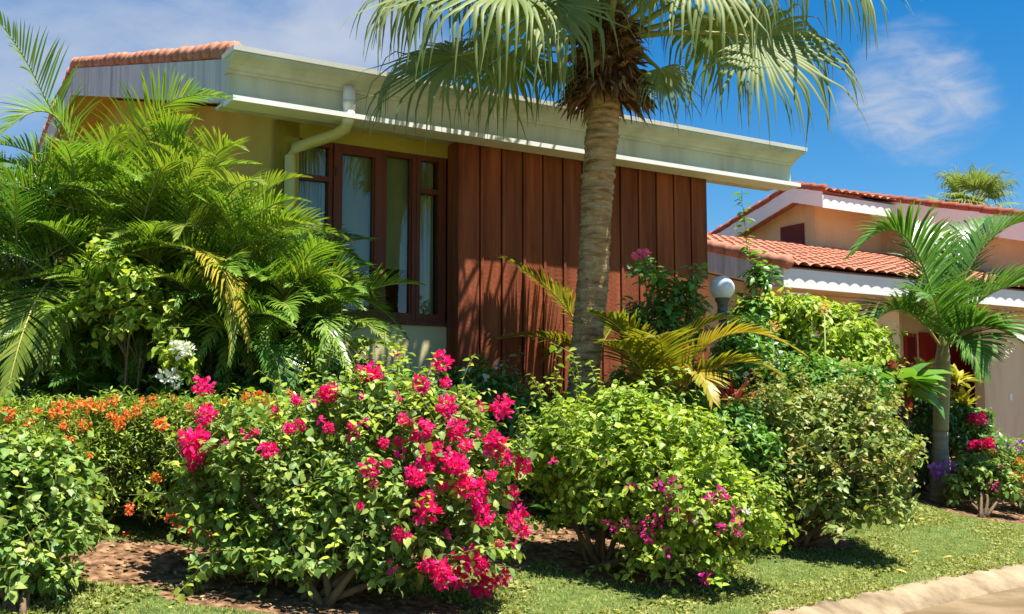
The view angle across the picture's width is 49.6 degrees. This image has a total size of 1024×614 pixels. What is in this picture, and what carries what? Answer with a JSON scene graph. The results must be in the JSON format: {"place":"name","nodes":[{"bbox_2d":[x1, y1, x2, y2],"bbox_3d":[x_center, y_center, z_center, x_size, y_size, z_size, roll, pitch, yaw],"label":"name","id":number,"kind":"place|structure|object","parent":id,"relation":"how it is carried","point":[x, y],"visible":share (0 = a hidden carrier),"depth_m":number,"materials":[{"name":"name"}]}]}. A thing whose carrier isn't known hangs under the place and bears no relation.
{"place":"outdoors","nodes":[
{"label":"outdoors","id":0,"kind":"place"},
{"bbox_2d":[0,449,1023,613],"bbox_3d":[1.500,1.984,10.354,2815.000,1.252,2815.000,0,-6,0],"label":"ground","id":1,"kind":"structure","parent":0,"point":[95,568],"depth_m":7.94,"materials":[{"name":"green plant"}]},
{"bbox_2d":[0,376,119,613],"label":"bougainvillea","id":2,"kind":"object","parent":1,"relation":"on","point":[47,522],"visible":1,"depth_m":6.54,"materials":[{"name":"green plant"}]},
{"bbox_2d":[0,172,152,396],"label":"areca palm","id":3,"kind":"object","parent":1,"relation":"on","point":[37,280],"visible":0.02,"depth_m":10.49,"materials":[{"name":"green plant"}]},
{"bbox_2d":[0,11,211,405],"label":"areca palm","id":4,"kind":"object","parent":1,"relation":"on","point":[19,361],"visible":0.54,"depth_m":9.24,"materials":[{"name":"green plant"}]},
{"bbox_2d":[68,216,201,504],"bbox_3d":[-3.048,0.409,8.921,1.082,2.357,0.824,1,-6,-13],"label":"white bougainvillea","id":5,"kind":"object","parent":1,"relation":"on","point":[127,275],"visible":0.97,"depth_m":8.87,"materials":[{"name":"green plant"}]},
{"bbox_2d":[0,66,273,467],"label":"areca palm","id":6,"kind":"object","parent":1,"relation":"on","point":[99,158],"visible":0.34,"depth_m":9.38,"materials":[{"name":"green plant"}]},
{"bbox_2d":[0,385,350,536],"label":"flowering hedge","id":7,"kind":"object","parent":1,"relation":"on","point":[128,422],"visible":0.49,"depth_m":8.07,"materials":[{"name":"green plant"}]},
{"bbox_2d":[11,349,341,496],"bbox_3d":[-2.888,0.940,9.157,3.079,1.329,1.038,0,-6,0],"label":"dark bush","id":8,"kind":"object","parent":1,"relation":"on","point":[219,387],"visible":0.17,"depth_m":9.00,"materials":[{"name":"green plant"}]},
{"bbox_2d":[31,108,377,478],"bbox_3d":[-2.610,-0.045,9.760,2.769,3.179,2.521,0,-6,0],"label":"areca palm","id":9,"kind":"object","parent":1,"relation":"on","point":[207,344],"visible":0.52,"depth_m":9.42,"materials":[{"name":"green plant"}]},
{"bbox_2d":[67,178,380,453],"bbox_3d":[-2.684,0.133,10.500,3.184,2.664,2.581,2,-6,-22],"label":"areca palm","id":10,"kind":"object","parent":1,"relation":"on","point":[351,236],"visible":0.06,"depth_m":10.27,"materials":[{"name":"green plant"}]},
{"bbox_2d":[161,225,426,455],"bbox_3d":[-2.000,0.474,9.674,2.468,2.405,2.081,2,-6,-23],"label":"areca palm","id":11,"kind":"object","parent":1,"relation":"on","point":[315,326],"visible":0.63,"depth_m":9.36,"materials":[{"name":"green plant"}]},
{"bbox_2d":[129,309,558,607],"bbox_3d":[-1.101,0.956,7.446,2.835,2.044,1.815,0,-6,0],"label":"bougainvillea","id":12,"kind":"object","parent":1,"relation":"on","point":[302,526],"visible":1,"depth_m":7.16,"materials":[{"name":"green plant"}]},
{"bbox_2d":[295,346,457,511],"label":"dark bush","id":13,"kind":"object","parent":1,"relation":"on","point":[389,378],"visible":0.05,"depth_m":9.47,"materials":[{"name":"green plant"}]},
{"bbox_2d":[27,41,806,449],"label":"house","id":14,"kind":"structure","parent":1,"relation":"on","point":[447,211],"depth_m":12.40,"materials":[{"name":"paint"}]},
{"bbox_2d":[298,139,332,314],"bbox_3d":[-2.128,-0.822,11.643,0.432,1.952,0.185,4,-7,-32],"label":"window","id":15,"kind":"structure","parent":14,"relation":"in","point":[318,189],"depth_m":11.74,"materials":[{"name":"brown wood"}]},
{"bbox_2d":[331,143,382,318],"bbox_3d":[-1.675,-0.801,11.861,0.560,1.850,0.152,4,-7,-32],"label":"window","id":16,"kind":"structure","parent":14,"relation":"in","point":[357,170],"depth_m":11.94,"materials":[{"name":"brown wood"}]},
{"bbox_2d":[381,150,416,320],"bbox_3d":[-1.264,-0.773,12.136,0.421,1.850,0.115,4,-7,-32],"label":"window","id":17,"kind":"structure","parent":14,"relation":"in","point":[399,176],"depth_m":12.19,"materials":[{"name":"brown wood"}]},
{"bbox_2d":[415,155,445,321],"bbox_3d":[-0.944,-0.748,12.376,0.368,1.952,0.185,4,-7,-32],"label":"window","id":18,"kind":"structure","parent":14,"relation":"in","point":[425,192],"depth_m":12.37,"materials":[{"name":"brown wood"}]},
{"bbox_2d":[428,347,576,491],"bbox_3d":[-0.134,1.070,10.369,1.798,1.456,1.266,0,-6,0],"label":"gardenia","id":19,"kind":"object","parent":1,"relation":"on","point":[489,380],"visible":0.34,"depth_m":10.35,"materials":[{"name":"green plant"}]},
{"bbox_2d":[0,497,1023,613],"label":"grass","id":20,"kind":"structure","parent":1,"relation":"on","point":[848,591],"depth_m":8.37,"materials":[{"name":"green plant"}]},
{"bbox_2d":[503,458,553,493],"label":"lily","id":21,"kind":"object","parent":1,"relation":"on","point":[533,484],"visible":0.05,"depth_m":10.70,"materials":[{"name":"green plant"}]},
{"bbox_2d":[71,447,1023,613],"bbox_3d":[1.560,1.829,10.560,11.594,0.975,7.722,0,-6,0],"label":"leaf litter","id":22,"kind":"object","parent":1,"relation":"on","point":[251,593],"visible":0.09,"depth_m":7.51,"materials":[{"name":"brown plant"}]},
{"bbox_2d":[516,481,600,517],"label":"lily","id":23,"kind":"object","parent":1,"relation":"on","point":[544,503],"visible":0.3,"depth_m":10.00,"materials":[{"name":"green plant"}]},
{"bbox_2d":[484,253,647,459],"bbox_3d":[0.602,0.588,12.369,2.041,2.317,0.835,2,-6,-21],"label":"coconut palm","id":24,"kind":"object","parent":1,"relation":"on","point":[563,301],"visible":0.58,"depth_m":12.31,"materials":[{"name":"green plant"}]},
{"bbox_2d":[587,503,662,535],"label":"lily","id":25,"kind":"object","parent":1,"relation":"on","point":[626,522],"visible":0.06,"depth_m":9.65,"materials":[{"name":"green plant"}]},
{"bbox_2d":[339,0,921,517],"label":"fan palm","id":26,"kind":"object","parent":1,"relation":"on","point":[605,78],"visible":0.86,"depth_m":10.46,"materials":[{"name":"green plant"}]},
{"bbox_2d":[489,341,806,593],"bbox_3d":[1.012,1.200,8.560,2.393,1.939,1.832,0,-6,0],"label":"bougainvillea","id":27,"kind":"object","parent":1,"relation":"on","point":[635,434],"visible":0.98,"depth_m":8.33,"materials":[{"name":"green plant"}]},
{"bbox_2d":[616,248,714,399],"bbox_3d":[1.501,0.736,10.885,0.993,2.616,0.565,0,-6,0],"label":"hibiscus","id":28,"kind":"object","parent":1,"relation":"on","point":[667,315],"visible":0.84,"depth_m":10.90,"materials":[{"name":"green plant"}]},
{"bbox_2d":[600,356,766,402],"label":"dark bush","id":29,"kind":"object","parent":1,"relation":"on","point":[615,374],"visible":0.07,"depth_m":11.04,"materials":[{"name":"green plant"}]},
{"bbox_2d":[583,308,807,505],"bbox_3d":[1.600,1.028,9.979,2.017,2.059,1.243,2,-6,-16],"label":"coconut palm","id":30,"kind":"object","parent":1,"relation":"on","point":[648,350],"visible":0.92,"depth_m":9.91,"materials":[{"name":"green plant"}]},
{"bbox_2d":[710,276,734,393],"bbox_3d":[2.174,0.864,11.370,0.256,2.383,0.256,0,-6,0],"label":"garden lamp","id":31,"kind":"object","parent":1,"relation":"on","point":[722,289],"visible":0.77,"depth_m":11.39,"materials":[{"name":"white glass"}]},
{"bbox_2d":[643,382,811,542],"bbox_3d":[1.675,1.411,9.808,1.779,1.496,1.026,0,-6,0],"label":"dark bush","id":32,"kind":"object","parent":1,"relation":"on","point":[761,436],"visible":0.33,"depth_m":9.62,"materials":[{"name":"green plant"}]},
{"bbox_2d":[712,375,779,415],"bbox_3d":[2.140,1.399,10.536,0.736,1.548,0.829,4,-7,-32],"label":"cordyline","id":33,"kind":"object","parent":1,"relation":"on","point":[730,392],"visible":0.16,"depth_m":10.46,"materials":[{"name":"red plant"}]},
{"bbox_2d":[727,190,783,327],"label":"tall shrub","id":34,"kind":"object","parent":1,"relation":"on","point":[763,279],"visible":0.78,"depth_m":11.94,"materials":[{"name":"green plant"}]},
{"bbox_2d":[771,321,780,350],"bbox_3d":[2.893,1.125,12.149,0.675,1.986,0.772,0,-6,0],"label":"heliconia","id":35,"kind":"object","parent":1,"relation":"on","point":[774,327],"visible":0.17,"depth_m":12.24,"materials":[{"name":"orange plant"}]},
{"bbox_2d":[708,308,895,501],"bbox_3d":[2.965,1.113,11.574,2.262,2.177,1.240,1,-6,-14],"label":"glossy bush","id":36,"kind":"object","parent":1,"relation":"on","point":[743,343],"visible":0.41,"depth_m":11.37,"materials":[{"name":"green plant"}]},
{"bbox_2d":[727,284,919,476],"bbox_3d":[3.566,0.940,13.123,2.445,2.381,1.669,0,-6,0],"label":"leafy bush","id":37,"kind":"object","parent":1,"relation":"on","point":[799,319],"visible":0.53,"depth_m":12.86,"materials":[{"name":"green plant"}]},
{"bbox_2d":[817,301,829,445],"bbox_3d":[3.505,1.044,12.281,0.791,2.262,0.563,4,-7,-32],"label":"heliconia","id":38,"kind":"object","parent":1,"relation":"on","point":[824,328],"visible":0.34,"depth_m":12.43,"materials":[{"name":"plant"}]},
{"bbox_2d":[720,340,930,547],"bbox_3d":[2.693,1.278,10.237,2.220,1.922,1.674,0,-6,0],"label":"bush","id":39,"kind":"object","parent":1,"relation":"on","point":[860,436],"visible":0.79,"depth_m":9.86,"materials":[{"name":"green plant"}]},
{"bbox_2d":[823,354,862,467],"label":"broad leaf plant","id":40,"kind":"object","parent":1,"relation":"on","point":[829,358],"visible":0.12,"depth_m":12.36,"materials":[{"name":"green plant"}]},
{"bbox_2d":[707,181,1023,460],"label":"neighbour house","id":41,"kind":"structure","parent":1,"relation":"on","point":[807,236],"depth_m":25.66,"materials":[{"name":"paint"}]},
{"bbox_2d":[780,223,804,243],"bbox_3d":[7.757,-1.885,30.699,0.060,0.760,0.850,4,-7,-32],"label":"window","id":42,"kind":"structure","parent":41,"relation":"in","point":[795,233],"depth_m":30.63,"materials":[{"name":"brown wood"}]},
{"bbox_2d":[903,333,917,422],"bbox_3d":[9.138,1.642,25.361,0.400,2.080,0.067,4,-7,-32],"label":"window","id":43,"kind":"structure","parent":41,"relation":"in","point":[910,341],"depth_m":25.37,"materials":[{"name":"red paint"}]},
{"bbox_2d":[918,332,975,453],"bbox_3d":[10.438,2.050,26.130,2.400,2.820,0.073,4,-7,-32],"label":"door","id":44,"kind":"structure","parent":41,"relation":"in","point":[927,345],"depth_m":26.13,"materials":[{"name":"red paint"}]},
{"bbox_2d":[763,563,1023,613],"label":"curb","id":45,"kind":"structure","parent":1,"relation":"on","point":[906,598],"depth_m":8.72,"materials":[{"name":"concrete"}]},
{"bbox_2d":[877,355,939,475],"bbox_3d":[4.371,1.442,12.784,0.928,1.810,0.890,4,-7,-32],"label":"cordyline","id":46,"kind":"object","parent":1,"relation":"on","point":[892,363],"visible":0.16,"depth_m":12.90,"materials":[{"name":"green plant"}]},
{"bbox_2d":[872,362,954,508],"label":"broad leaf plant","id":47,"kind":"object","parent":1,"relation":"on","point":[925,382],"visible":0.72,"depth_m":12.45,"materials":[{"name":"green plant"}]},
{"bbox_2d":[913,356,934,488],"bbox_3d":[5.451,1.550,14.489,0.659,1.847,0.545,4,-7,-34],"label":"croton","id":48,"kind":"object","parent":1,"relation":"on","point":[921,360],"visible":0.12,"depth_m":14.52,"materials":[{"name":"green plant"}]},
{"bbox_2d":[888,390,977,493],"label":"dark bush","id":49,"kind":"object","parent":1,"relation":"on","point":[922,414],"visible":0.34,"depth_m":14.24,"materials":[{"name":"green plant"}]},
{"bbox_2d":[843,198,1023,502],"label":"christmas palm","id":50,"kind":"object","parent":1,"relation":"on","point":[939,300],"visible":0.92,"depth_m":13.83,"materials":[{"name":"green plant"}]},
{"bbox_2d":[918,459,970,506],"bbox_3d":[5.349,2.151,13.503,0.577,0.592,0.590,4,-7,-33],"label":"orchid","id":51,"kind":"object","parent":1,"relation":"on","point":[939,467],"visible":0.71,"depth_m":13.51,"materials":[{"name":"purple plant"}]},
{"bbox_2d":[950,385,982,496],"bbox_3d":[5.974,1.793,14.686,0.466,1.526,0.686,0,-6,0],"label":"croton","id":52,"kind":"object","parent":1,"relation":"on","point":[963,398],"visible":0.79,"depth_m":14.65,"materials":[{"name":"yellow plant"}]},
{"bbox_2d":[950,364,983,465],"bbox_3d":[5.955,1.646,14.806,0.666,1.811,0.533,2,-6,-20],"label":"croton","id":53,"kind":"object","parent":1,"relation":"on","point":[957,377],"visible":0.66,"depth_m":14.81,"materials":[{"name":"yellow plant"}]},
{"bbox_2d":[949,458,985,508],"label":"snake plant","id":54,"kind":"object","parent":1,"relation":"on","point":[971,506],"visible":0.19,"depth_m":13.62,"materials":[{"name":"green plant"}]},
{"bbox_2d":[917,160,1021,207],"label":"fan palm","id":55,"kind":"object","parent":1,"relation":"on","point":[972,183],"visible":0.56,"depth_m":45.94,"materials":[{"name":"green plant"}]},
{"bbox_2d":[926,383,1016,464],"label":"bougainvillea","id":56,"kind":"object","parent":1,"relation":"on","point":[982,421],"visible":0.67,"depth_m":14.45,"materials":[{"name":"green plant"}]},
{"bbox_2d":[942,443,1023,517],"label":"bougainvillea","id":57,"kind":"object","parent":1,"relation":"on","point":[994,476],"visible":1,"depth_m":13.19,"materials":[{"name":"green plant"}]},
{"bbox_2d":[965,429,1023,510],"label":"flowering shrub","id":58,"kind":"object","parent":1,"relation":"on","point":[1015,461],"visible":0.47,"depth_m":13.87,"materials":[{"name":"green plant"}]},
{"bbox_2d":[978,426,1023,499],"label":"flowering shrub","id":59,"kind":"object","parent":1,"relation":"on","point":[1018,441],"visible":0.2,"depth_m":14.75,"materials":[{"name":"green plant"}]},
{"bbox_2d":[0,0,1023,335],"label":"sky","id":60,"kind":"structure","parent":0,"point":[944,87],"materials":[{"name":"blue"}]},
{"bbox_2d":[902,587,1023,613],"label":"road","id":61,"kind":"structure","parent":0,"point":[1010,601],"depth_m":8.62,"materials":[{"name":"beige concrete"}]}
]}

